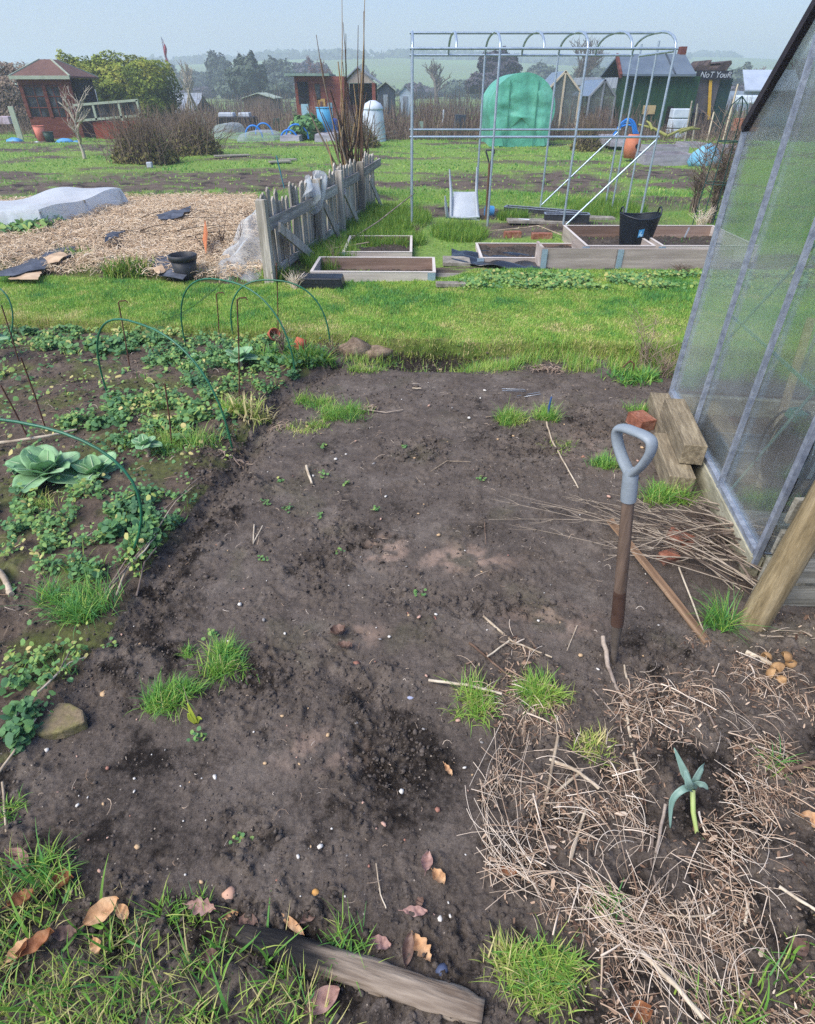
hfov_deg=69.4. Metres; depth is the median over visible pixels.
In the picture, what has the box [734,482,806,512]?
grass tuft
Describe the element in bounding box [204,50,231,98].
distant tree
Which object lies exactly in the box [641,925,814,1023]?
corner grass
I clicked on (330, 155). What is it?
cane
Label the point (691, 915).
stick
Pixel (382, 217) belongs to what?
long cane
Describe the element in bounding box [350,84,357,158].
cane
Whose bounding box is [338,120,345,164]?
cane
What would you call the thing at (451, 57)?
ridge tree
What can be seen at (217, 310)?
metal rod
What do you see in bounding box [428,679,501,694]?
stick
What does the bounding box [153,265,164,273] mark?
cardboard sheet
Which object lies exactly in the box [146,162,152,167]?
white block
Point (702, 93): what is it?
window
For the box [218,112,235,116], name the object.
white sack
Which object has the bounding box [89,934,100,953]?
fallen leaf
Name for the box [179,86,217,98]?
distant tree
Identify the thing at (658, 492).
grass tuft
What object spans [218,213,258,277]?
net cover
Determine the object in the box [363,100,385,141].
compost bin
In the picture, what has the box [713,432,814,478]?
planter trough
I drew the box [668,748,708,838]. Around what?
leek plant
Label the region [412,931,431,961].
fallen leaf
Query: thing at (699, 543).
dry twig
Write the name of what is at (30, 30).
sky
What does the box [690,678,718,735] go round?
stick
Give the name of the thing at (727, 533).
dry twig
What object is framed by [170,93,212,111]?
polytunnel
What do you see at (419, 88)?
distant tree
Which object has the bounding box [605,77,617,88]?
lean to
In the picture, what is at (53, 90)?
window
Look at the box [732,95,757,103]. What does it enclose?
white van
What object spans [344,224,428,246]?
rough grass
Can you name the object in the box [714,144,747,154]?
grey bed
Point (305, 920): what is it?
fallen leaf
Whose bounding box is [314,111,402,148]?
winter shrub
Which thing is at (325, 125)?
cane
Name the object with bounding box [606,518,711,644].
batten
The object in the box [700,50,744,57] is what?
ridge tree
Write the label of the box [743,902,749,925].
stick
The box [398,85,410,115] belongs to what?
pale shed
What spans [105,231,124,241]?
ground cover fabric
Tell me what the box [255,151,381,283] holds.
picket fence
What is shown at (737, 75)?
distant tree
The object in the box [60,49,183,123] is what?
conifer hedge
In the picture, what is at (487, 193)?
digging spade
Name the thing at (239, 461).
root tangle
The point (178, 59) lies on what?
ridge tree
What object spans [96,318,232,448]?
garden hoop
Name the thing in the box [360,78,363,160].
cane
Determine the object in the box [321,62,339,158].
cane
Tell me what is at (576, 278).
ground cover
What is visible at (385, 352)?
stone
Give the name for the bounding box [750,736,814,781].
grass tuft
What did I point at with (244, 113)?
white sack
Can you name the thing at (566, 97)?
distant tree
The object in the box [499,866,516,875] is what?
fallen leaf
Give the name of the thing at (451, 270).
plot ground
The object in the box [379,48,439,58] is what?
ridge tree
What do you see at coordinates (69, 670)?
weed grass
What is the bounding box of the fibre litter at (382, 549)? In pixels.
[38,371,652,920]
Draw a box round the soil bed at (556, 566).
[0,342,814,1023]
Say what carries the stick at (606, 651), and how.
on the soil bed at (556, 566)
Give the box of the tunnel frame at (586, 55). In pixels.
[409,30,678,224]
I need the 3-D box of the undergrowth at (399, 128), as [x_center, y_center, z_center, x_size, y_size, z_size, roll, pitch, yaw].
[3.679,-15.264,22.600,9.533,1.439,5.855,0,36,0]
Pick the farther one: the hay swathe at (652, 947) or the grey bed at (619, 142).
the grey bed at (619, 142)
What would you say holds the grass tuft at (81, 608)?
on the vegetable bed at (14, 564)
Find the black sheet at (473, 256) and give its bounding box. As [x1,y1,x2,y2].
[451,248,702,269]
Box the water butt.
[316,107,331,131]
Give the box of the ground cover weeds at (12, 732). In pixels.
[0,323,340,754]
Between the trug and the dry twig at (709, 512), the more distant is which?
the trug
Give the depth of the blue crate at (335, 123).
23.23 m
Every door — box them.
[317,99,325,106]
[383,95,387,113]
[403,96,406,114]
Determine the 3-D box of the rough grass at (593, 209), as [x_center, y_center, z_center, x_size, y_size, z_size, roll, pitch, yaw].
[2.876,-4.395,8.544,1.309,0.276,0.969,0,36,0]
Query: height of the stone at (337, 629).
0.031 m
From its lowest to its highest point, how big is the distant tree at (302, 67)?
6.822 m
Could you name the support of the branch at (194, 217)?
on the straw mulch
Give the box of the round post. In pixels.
[739,480,814,631]
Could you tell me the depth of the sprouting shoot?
1.70 m
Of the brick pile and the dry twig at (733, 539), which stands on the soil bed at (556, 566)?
the dry twig at (733, 539)
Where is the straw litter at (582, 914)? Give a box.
[458,609,814,1023]
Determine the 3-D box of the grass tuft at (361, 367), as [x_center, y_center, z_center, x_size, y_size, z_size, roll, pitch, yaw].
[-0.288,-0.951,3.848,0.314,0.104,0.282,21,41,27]
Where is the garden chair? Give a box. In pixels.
[444,167,479,219]
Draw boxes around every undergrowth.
[0,83,814,121]
[0,107,176,134]
[165,96,395,133]
[383,95,612,140]
[596,100,814,140]
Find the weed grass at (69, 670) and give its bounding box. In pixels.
[1,330,316,698]
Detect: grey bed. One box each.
[280,133,302,141]
[315,131,338,141]
[598,134,625,146]
[632,151,690,165]
[639,144,689,152]
[675,141,706,147]
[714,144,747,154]
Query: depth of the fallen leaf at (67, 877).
1.35 m
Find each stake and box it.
[203,222,207,251]
[276,156,284,187]
[754,317,814,488]
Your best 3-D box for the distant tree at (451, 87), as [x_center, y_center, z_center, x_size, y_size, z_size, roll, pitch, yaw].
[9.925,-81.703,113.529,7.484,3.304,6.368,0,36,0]
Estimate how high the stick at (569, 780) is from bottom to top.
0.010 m
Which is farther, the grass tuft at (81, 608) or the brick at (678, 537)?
the brick at (678, 537)
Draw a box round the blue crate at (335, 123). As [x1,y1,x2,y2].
[332,118,337,130]
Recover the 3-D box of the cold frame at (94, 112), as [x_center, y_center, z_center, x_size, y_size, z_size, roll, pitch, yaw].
[-10.479,-14.083,21.111,2.310,1.235,1.075,0,36,0]
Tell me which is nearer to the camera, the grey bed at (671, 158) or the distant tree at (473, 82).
the grey bed at (671, 158)
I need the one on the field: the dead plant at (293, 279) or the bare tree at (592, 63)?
the bare tree at (592, 63)
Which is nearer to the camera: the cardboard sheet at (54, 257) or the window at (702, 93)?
the cardboard sheet at (54, 257)
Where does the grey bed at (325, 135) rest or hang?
on the field
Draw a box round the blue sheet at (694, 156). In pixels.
[687,144,718,166]
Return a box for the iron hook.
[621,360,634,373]
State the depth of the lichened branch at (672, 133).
18.58 m
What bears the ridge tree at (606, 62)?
on the field
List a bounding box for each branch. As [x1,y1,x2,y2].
[140,224,172,231]
[175,224,218,230]
[176,217,216,220]
[183,230,238,237]
[638,124,666,136]
[646,121,653,130]
[665,126,694,137]
[679,127,699,133]
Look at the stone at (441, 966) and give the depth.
1.22 m
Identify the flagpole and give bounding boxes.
[160,37,169,79]
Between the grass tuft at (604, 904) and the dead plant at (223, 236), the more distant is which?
the dead plant at (223, 236)
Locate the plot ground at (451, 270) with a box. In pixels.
[360,266,813,272]
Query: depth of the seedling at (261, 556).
2.29 m
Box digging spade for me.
[480,149,494,219]
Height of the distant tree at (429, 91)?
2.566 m
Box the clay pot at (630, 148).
[623,134,640,158]
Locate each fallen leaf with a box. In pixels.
[1,938,27,967]
[2,888,33,908]
[5,848,28,868]
[11,927,53,962]
[49,869,73,888]
[51,925,76,940]
[77,896,118,929]
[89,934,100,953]
[115,902,128,919]
[182,897,215,915]
[198,948,218,962]
[221,910,237,919]
[237,913,257,924]
[281,913,303,934]
[295,910,314,925]
[302,985,339,1014]
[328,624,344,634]
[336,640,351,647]
[367,934,390,949]
[398,905,427,916]
[402,932,413,968]
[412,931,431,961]
[415,897,423,905]
[421,850,432,872]
[431,868,445,883]
[443,762,452,775]
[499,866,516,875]
[626,1000,652,1022]
[788,937,808,956]
[794,810,814,827]
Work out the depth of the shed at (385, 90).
34.28 m
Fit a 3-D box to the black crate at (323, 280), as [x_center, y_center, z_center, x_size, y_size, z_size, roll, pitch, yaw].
[-0.763,-2.003,5.206,0.476,0.173,0.249,0,36,0]
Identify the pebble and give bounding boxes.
[222,886,234,899]
[312,888,318,895]
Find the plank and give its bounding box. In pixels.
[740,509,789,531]
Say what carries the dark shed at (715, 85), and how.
on the field
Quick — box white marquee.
[726,70,798,110]
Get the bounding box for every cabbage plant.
[0,334,8,339]
[5,444,84,492]
[70,451,119,480]
[131,434,162,456]
[185,353,201,361]
[225,346,258,367]
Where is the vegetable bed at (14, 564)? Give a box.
[0,258,359,763]
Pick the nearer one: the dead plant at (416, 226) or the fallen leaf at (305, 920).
the fallen leaf at (305, 920)
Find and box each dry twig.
[488,517,708,532]
[492,496,720,553]
[513,494,714,544]
[513,525,752,589]
[531,502,757,581]
[562,494,703,528]
[575,497,742,580]
[584,516,717,538]
[588,513,742,578]
[589,500,720,535]
[590,499,742,591]
[593,500,749,567]
[597,535,727,544]
[599,501,729,540]
[604,522,752,560]
[605,492,764,555]
[605,510,746,582]
[606,537,753,587]
[608,553,742,561]
[617,500,760,571]
[630,558,743,578]
[631,536,763,561]
[632,517,740,539]
[632,527,755,585]
[633,521,733,589]
[633,527,766,551]
[634,543,739,550]
[635,501,753,585]
[636,503,730,539]
[636,505,744,551]
[637,525,776,537]
[638,542,734,550]
[638,544,750,594]
[642,512,733,543]
[642,523,761,568]
[645,542,771,550]
[651,530,753,554]
[652,504,731,522]
[653,518,774,534]
[661,530,750,580]
[674,494,762,528]
[678,503,725,528]
[679,511,725,518]
[680,541,762,563]
[683,505,719,526]
[684,547,734,586]
[685,504,753,578]
[686,525,754,585]
[689,498,732,528]
[690,512,738,543]
[692,506,743,596]
[693,532,731,570]
[694,496,762,532]
[697,499,731,528]
[700,533,760,549]
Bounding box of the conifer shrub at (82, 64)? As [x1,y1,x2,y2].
[55,49,107,119]
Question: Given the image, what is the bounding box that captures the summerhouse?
[8,58,103,138]
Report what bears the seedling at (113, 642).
on the soil bed at (556, 566)
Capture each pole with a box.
[684,101,692,140]
[692,104,698,140]
[706,112,714,140]
[722,84,738,139]
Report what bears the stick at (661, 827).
on the soil bed at (556, 566)
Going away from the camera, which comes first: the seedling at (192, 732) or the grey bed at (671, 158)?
the seedling at (192, 732)
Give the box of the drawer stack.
[666,108,689,137]
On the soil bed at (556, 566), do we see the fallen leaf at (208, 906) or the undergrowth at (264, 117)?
the fallen leaf at (208, 906)
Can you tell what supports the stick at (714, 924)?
on the soil bed at (556, 566)
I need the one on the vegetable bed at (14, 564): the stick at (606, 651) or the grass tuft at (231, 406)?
the grass tuft at (231, 406)
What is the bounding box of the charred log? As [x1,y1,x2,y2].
[230,924,484,1023]
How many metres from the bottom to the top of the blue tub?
0.149 m
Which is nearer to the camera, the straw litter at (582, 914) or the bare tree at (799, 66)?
the straw litter at (582, 914)
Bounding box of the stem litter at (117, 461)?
[0,347,287,692]
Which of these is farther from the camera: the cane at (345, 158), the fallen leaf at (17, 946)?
the cane at (345, 158)
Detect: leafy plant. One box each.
[53,243,92,261]
[97,255,140,279]
[253,259,302,282]
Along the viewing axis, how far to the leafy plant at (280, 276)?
5.46 m
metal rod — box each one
[0,385,27,437]
[1,305,18,361]
[20,357,44,425]
[118,300,130,369]
[164,383,171,443]
[216,292,223,336]
[236,297,247,397]
[276,263,278,329]
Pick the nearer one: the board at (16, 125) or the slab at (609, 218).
the slab at (609, 218)
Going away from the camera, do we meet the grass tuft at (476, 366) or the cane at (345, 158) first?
the grass tuft at (476, 366)
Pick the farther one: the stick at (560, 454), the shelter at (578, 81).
the shelter at (578, 81)
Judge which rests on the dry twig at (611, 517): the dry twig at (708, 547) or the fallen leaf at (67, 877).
the dry twig at (708, 547)
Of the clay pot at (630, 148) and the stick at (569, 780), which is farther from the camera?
the clay pot at (630, 148)
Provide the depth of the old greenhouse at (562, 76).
22.07 m
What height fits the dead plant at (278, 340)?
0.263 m
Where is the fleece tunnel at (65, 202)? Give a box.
[0,187,127,231]
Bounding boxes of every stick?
[0,429,76,444]
[0,568,14,596]
[1,781,6,832]
[253,524,262,543]
[358,408,402,412]
[375,863,386,908]
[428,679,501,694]
[431,461,467,471]
[468,642,510,678]
[483,615,551,657]
[487,640,509,656]
[490,225,561,235]
[541,735,559,820]
[546,421,578,487]
[549,758,599,789]
[554,769,583,794]
[570,810,586,859]
[592,689,625,756]
[601,636,629,708]
[623,665,627,678]
[624,711,641,782]
[640,949,704,1019]
[650,825,662,910]
[654,804,666,853]
[663,914,715,917]
[678,567,704,631]
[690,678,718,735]
[710,917,731,988]
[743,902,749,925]
[778,885,814,910]
[782,760,814,772]
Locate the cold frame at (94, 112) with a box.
[74,99,145,138]
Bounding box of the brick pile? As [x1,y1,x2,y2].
[731,118,759,131]
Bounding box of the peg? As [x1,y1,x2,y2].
[547,397,551,414]
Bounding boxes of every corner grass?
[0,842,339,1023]
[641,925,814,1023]
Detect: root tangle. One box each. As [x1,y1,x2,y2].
[216,449,252,468]
[267,419,291,432]
[361,404,379,409]
[521,364,560,372]
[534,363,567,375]
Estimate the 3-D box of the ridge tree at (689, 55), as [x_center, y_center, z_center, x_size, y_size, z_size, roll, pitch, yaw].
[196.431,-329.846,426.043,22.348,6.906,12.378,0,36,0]
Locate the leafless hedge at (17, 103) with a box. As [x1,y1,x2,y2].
[0,61,31,129]
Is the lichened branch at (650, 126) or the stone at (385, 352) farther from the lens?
the lichened branch at (650, 126)
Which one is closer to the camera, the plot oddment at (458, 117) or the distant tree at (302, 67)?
the plot oddment at (458, 117)
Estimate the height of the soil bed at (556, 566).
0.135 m
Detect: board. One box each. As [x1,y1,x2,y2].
[8,106,23,139]
[213,154,249,156]
[268,160,290,162]
[279,158,296,160]
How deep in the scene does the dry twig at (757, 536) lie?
2.33 m
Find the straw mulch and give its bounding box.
[0,190,262,281]
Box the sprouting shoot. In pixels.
[183,687,201,723]
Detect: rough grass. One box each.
[0,187,814,282]
[296,234,362,270]
[326,197,433,231]
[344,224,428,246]
[428,215,494,242]
[495,206,534,220]
[556,191,634,206]
[564,197,649,217]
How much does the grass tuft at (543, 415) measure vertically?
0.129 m
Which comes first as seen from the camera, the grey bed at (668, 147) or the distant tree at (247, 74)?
the grey bed at (668, 147)
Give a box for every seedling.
[100,637,117,647]
[186,726,206,741]
[201,628,218,640]
[229,831,254,843]
[257,555,268,560]
[414,588,426,595]
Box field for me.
[0,57,814,267]
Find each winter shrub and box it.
[77,100,217,166]
[142,99,241,156]
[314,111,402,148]
[564,109,614,152]
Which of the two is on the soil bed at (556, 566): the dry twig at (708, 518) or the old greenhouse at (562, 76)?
the dry twig at (708, 518)
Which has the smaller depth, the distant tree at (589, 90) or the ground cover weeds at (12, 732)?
the ground cover weeds at (12, 732)
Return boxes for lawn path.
[0,270,814,366]
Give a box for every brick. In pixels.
[503,230,521,237]
[531,232,552,239]
[625,410,656,430]
[656,548,680,565]
[664,527,694,552]
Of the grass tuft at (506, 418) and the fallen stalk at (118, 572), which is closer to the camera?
the fallen stalk at (118, 572)
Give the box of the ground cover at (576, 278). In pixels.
[458,268,814,290]
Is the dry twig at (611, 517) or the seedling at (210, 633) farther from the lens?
the dry twig at (611, 517)
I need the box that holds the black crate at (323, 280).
[297,273,345,288]
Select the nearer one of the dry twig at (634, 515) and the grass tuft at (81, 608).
the grass tuft at (81, 608)
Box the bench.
[0,116,12,123]
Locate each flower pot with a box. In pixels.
[267,328,280,340]
[291,337,306,350]
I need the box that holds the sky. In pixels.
[0,0,814,63]
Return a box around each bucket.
[32,125,45,140]
[42,131,54,141]
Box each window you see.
[23,85,49,116]
[46,85,65,116]
[297,82,308,103]
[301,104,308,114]
[315,84,319,99]
[692,80,719,112]
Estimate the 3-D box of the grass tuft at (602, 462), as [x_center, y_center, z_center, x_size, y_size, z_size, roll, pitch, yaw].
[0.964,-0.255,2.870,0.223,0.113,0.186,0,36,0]
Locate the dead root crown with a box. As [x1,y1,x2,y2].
[745,650,796,684]
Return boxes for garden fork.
[610,423,657,664]
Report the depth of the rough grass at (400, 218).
7.84 m
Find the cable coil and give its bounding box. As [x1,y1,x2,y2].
[753,407,814,511]
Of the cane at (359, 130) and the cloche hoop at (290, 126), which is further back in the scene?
the cloche hoop at (290, 126)
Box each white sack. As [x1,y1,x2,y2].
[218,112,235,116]
[238,112,251,116]
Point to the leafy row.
(22, 225)
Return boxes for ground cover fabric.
[0,246,75,276]
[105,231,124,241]
[148,256,186,279]
[156,206,190,219]
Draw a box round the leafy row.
[0,214,66,236]
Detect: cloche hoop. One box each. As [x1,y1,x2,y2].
[245,124,262,136]
[255,122,272,134]
[281,129,296,135]
[285,123,308,138]
[614,119,633,133]
[620,118,635,133]
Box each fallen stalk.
[0,644,74,738]
[0,718,36,772]
[10,657,85,720]
[106,478,197,590]
[109,485,195,589]
[112,525,160,583]
[115,534,157,595]
[136,547,156,595]
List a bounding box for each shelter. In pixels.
[347,66,381,118]
[573,77,601,84]
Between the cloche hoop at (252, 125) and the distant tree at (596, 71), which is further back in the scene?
the distant tree at (596, 71)
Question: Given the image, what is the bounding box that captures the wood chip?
[305,465,312,483]
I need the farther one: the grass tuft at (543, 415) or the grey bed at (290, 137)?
the grey bed at (290, 137)
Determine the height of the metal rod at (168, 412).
0.427 m
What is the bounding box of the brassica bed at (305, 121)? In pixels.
[289,112,324,140]
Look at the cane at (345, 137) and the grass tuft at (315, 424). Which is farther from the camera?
the cane at (345, 137)
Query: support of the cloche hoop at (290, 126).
on the field
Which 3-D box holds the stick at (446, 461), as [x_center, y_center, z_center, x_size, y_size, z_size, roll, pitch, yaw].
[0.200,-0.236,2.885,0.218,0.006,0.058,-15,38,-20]
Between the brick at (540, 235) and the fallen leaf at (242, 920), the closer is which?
the fallen leaf at (242, 920)
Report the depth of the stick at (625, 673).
1.86 m
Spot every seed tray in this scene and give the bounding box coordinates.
[504,205,579,213]
[543,212,589,222]
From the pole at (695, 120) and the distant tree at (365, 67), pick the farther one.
the distant tree at (365, 67)
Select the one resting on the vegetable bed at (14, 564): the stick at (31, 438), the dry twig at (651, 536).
the stick at (31, 438)
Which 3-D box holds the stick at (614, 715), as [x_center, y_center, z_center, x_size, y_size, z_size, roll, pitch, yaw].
[0.591,0.611,1.697,0.055,0.008,0.244,0,36,0]
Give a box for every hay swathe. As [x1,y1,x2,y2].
[457,724,558,919]
[477,843,683,973]
[514,748,683,912]
[588,850,730,1023]
[603,646,797,771]
[630,845,783,995]
[695,762,814,955]
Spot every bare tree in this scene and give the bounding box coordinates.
[58,85,91,158]
[175,60,193,92]
[306,55,331,73]
[364,69,376,80]
[422,58,451,103]
[569,37,608,105]
[786,50,811,81]
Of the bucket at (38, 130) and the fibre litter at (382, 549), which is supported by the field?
the bucket at (38, 130)
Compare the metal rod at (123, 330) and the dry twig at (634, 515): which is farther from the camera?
the metal rod at (123, 330)
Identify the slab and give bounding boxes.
[35,703,87,739]
[436,273,459,277]
[436,281,465,287]
[443,256,470,266]
[506,218,567,223]
[589,215,614,220]
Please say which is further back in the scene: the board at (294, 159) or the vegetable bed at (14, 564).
the board at (294, 159)
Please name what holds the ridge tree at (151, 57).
on the field
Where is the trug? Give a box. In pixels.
[619,206,662,244]
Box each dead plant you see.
[216,218,228,244]
[230,222,246,251]
[239,208,256,231]
[271,320,291,354]
[281,270,306,288]
[282,223,293,266]
[317,337,351,355]
[325,238,343,255]
[413,223,424,233]
[628,301,684,366]
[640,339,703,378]
[668,263,696,272]
[683,128,736,212]
[691,206,714,224]
[701,106,767,223]
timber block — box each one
[646,392,670,432]
[653,433,695,494]
[660,398,707,464]
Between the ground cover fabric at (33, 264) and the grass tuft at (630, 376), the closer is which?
the grass tuft at (630, 376)
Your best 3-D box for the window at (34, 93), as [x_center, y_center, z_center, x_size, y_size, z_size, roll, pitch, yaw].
[-12.942,-14.397,20.550,0.661,0.980,0.040,0,36,0]
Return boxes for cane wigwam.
[184,87,209,132]
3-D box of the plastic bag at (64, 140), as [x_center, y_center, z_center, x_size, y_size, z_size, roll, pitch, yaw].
[-11.509,-12.445,19.758,0.655,0.197,0.337,0,36,0]
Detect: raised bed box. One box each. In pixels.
[310,256,435,281]
[341,235,411,256]
[475,243,571,267]
[535,241,734,269]
[561,225,655,247]
[649,225,758,261]
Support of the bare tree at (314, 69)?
on the field
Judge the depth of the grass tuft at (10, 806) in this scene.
1.50 m
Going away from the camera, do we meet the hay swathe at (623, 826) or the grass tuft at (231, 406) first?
the hay swathe at (623, 826)
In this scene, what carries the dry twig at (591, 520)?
on the soil bed at (556, 566)
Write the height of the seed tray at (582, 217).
0.100 m
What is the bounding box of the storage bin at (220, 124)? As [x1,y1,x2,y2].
[217,116,258,131]
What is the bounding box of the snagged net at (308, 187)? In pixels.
[301,171,325,210]
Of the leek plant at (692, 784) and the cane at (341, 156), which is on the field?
the cane at (341, 156)
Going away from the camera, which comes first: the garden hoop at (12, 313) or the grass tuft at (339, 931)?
the grass tuft at (339, 931)
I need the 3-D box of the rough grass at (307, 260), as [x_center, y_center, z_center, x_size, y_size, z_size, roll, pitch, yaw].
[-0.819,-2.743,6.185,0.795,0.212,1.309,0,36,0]
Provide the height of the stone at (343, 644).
0.029 m
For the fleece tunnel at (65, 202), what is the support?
on the field
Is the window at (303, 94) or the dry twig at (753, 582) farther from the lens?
the window at (303, 94)
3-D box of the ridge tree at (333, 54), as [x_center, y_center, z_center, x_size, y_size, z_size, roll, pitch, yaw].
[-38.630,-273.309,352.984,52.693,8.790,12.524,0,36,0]
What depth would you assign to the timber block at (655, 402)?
3.24 m
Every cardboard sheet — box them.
[8,270,41,279]
[45,252,67,263]
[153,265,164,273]
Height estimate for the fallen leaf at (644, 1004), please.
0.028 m
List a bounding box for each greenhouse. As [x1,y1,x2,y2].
[546,70,580,127]
[573,79,615,127]
[669,0,814,576]
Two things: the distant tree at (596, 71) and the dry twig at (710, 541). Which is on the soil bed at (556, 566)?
the dry twig at (710, 541)
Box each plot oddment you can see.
[273,118,280,130]
[453,114,465,135]
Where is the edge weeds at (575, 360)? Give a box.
[341,329,814,382]
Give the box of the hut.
[241,92,282,115]
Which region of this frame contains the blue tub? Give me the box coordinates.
[484,206,494,215]
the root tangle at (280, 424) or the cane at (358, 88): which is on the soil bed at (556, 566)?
the root tangle at (280, 424)
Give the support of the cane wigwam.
on the field
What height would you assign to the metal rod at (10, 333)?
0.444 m
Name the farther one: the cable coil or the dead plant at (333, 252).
the dead plant at (333, 252)
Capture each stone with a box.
[339,337,370,357]
[363,345,392,359]
[435,963,448,975]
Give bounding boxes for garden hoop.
[0,288,13,341]
[0,418,142,551]
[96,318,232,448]
[180,278,295,369]
[230,279,330,341]
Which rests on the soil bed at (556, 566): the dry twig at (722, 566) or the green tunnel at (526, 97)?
the dry twig at (722, 566)
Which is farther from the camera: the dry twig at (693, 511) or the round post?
the dry twig at (693, 511)
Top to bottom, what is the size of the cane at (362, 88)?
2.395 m
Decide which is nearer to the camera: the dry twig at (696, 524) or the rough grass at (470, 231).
the dry twig at (696, 524)
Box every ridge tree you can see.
[127,54,175,66]
[170,55,189,64]
[183,53,232,64]
[254,48,309,60]
[300,47,386,60]
[300,48,365,58]
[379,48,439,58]
[407,50,481,59]
[466,50,519,57]
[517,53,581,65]
[597,56,615,66]
[667,51,693,58]
[692,49,710,56]
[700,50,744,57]
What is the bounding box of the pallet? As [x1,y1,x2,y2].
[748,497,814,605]
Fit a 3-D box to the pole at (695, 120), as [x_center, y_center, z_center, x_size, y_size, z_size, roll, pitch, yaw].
[9.828,-13.295,20.123,0.055,1.118,0.261,-7,36,-10]
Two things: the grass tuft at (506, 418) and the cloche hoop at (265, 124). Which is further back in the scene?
the cloche hoop at (265, 124)
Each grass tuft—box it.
[0,787,31,826]
[1,830,88,908]
[8,561,131,634]
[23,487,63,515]
[106,250,156,278]
[127,668,213,721]
[130,876,193,958]
[138,421,229,458]
[143,881,235,947]
[174,639,201,659]
[189,629,259,690]
[211,386,279,431]
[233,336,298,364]
[276,416,329,436]
[278,333,338,370]
[292,384,338,409]
[313,393,372,423]
[317,897,390,993]
[342,358,386,373]
[435,664,511,735]
[445,342,497,372]
[469,914,604,1023]
[491,398,534,428]
[502,662,575,724]
[524,401,562,424]
[542,437,578,454]
[567,716,623,767]
[584,447,620,472]
[587,876,633,925]
[600,361,662,387]
[621,395,647,411]
[638,476,704,508]
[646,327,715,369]
[688,584,772,645]
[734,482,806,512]
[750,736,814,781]
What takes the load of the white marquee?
on the field
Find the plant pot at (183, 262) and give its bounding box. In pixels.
[167,251,196,281]
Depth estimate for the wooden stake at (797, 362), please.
2.72 m
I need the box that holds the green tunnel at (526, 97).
[480,72,554,146]
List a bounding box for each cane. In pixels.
[306,106,336,167]
[313,84,338,162]
[316,35,339,165]
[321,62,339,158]
[322,113,344,165]
[326,139,332,170]
[330,90,342,155]
[336,107,352,162]
[338,62,349,158]
[338,115,348,163]
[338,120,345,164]
[338,193,414,246]
[340,19,342,123]
[340,115,344,151]
[340,126,348,164]
[340,146,343,165]
[341,120,352,161]
[342,62,353,158]
[343,25,349,145]
[343,48,345,154]
[346,76,356,158]
[346,127,356,157]
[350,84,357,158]
[354,92,366,160]
[356,0,364,153]
[357,48,360,135]
[357,106,363,155]
[360,11,364,160]
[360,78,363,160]
[363,115,373,157]
[366,101,370,155]
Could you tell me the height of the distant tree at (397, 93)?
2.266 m
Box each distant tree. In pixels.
[162,64,177,86]
[171,69,206,89]
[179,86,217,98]
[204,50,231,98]
[208,82,242,101]
[217,74,238,100]
[224,50,268,96]
[260,55,295,98]
[262,80,295,98]
[292,58,332,73]
[359,64,369,72]
[377,83,410,97]
[405,82,425,99]
[420,85,445,98]
[440,78,476,98]
[460,87,480,99]
[464,70,501,95]
[477,46,522,75]
[526,59,560,83]
[551,83,568,99]
[554,84,615,100]
[562,64,614,98]
[726,62,753,84]
[730,83,744,90]
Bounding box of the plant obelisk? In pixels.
[692,96,747,227]
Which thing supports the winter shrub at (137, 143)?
on the field
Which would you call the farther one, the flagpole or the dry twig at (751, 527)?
the flagpole
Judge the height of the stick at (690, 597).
0.017 m
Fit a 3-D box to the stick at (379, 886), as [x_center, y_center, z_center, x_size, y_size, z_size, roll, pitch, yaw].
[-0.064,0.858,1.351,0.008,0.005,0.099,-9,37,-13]
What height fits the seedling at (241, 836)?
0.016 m
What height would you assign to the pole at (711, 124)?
0.886 m
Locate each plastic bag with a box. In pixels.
[6,137,23,141]
[57,138,72,142]
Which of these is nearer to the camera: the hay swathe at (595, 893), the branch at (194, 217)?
the hay swathe at (595, 893)
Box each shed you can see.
[284,73,347,119]
[377,81,396,118]
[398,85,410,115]
[600,46,700,135]
[689,60,732,132]
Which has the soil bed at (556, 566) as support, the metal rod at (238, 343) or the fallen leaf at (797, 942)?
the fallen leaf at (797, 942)
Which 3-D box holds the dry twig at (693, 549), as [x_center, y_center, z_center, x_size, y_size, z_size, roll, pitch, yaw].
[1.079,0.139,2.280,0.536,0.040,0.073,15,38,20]
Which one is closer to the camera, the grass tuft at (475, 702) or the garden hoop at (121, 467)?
the grass tuft at (475, 702)
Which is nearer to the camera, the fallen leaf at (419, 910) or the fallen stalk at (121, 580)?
the fallen leaf at (419, 910)
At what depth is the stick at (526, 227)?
7.31 m

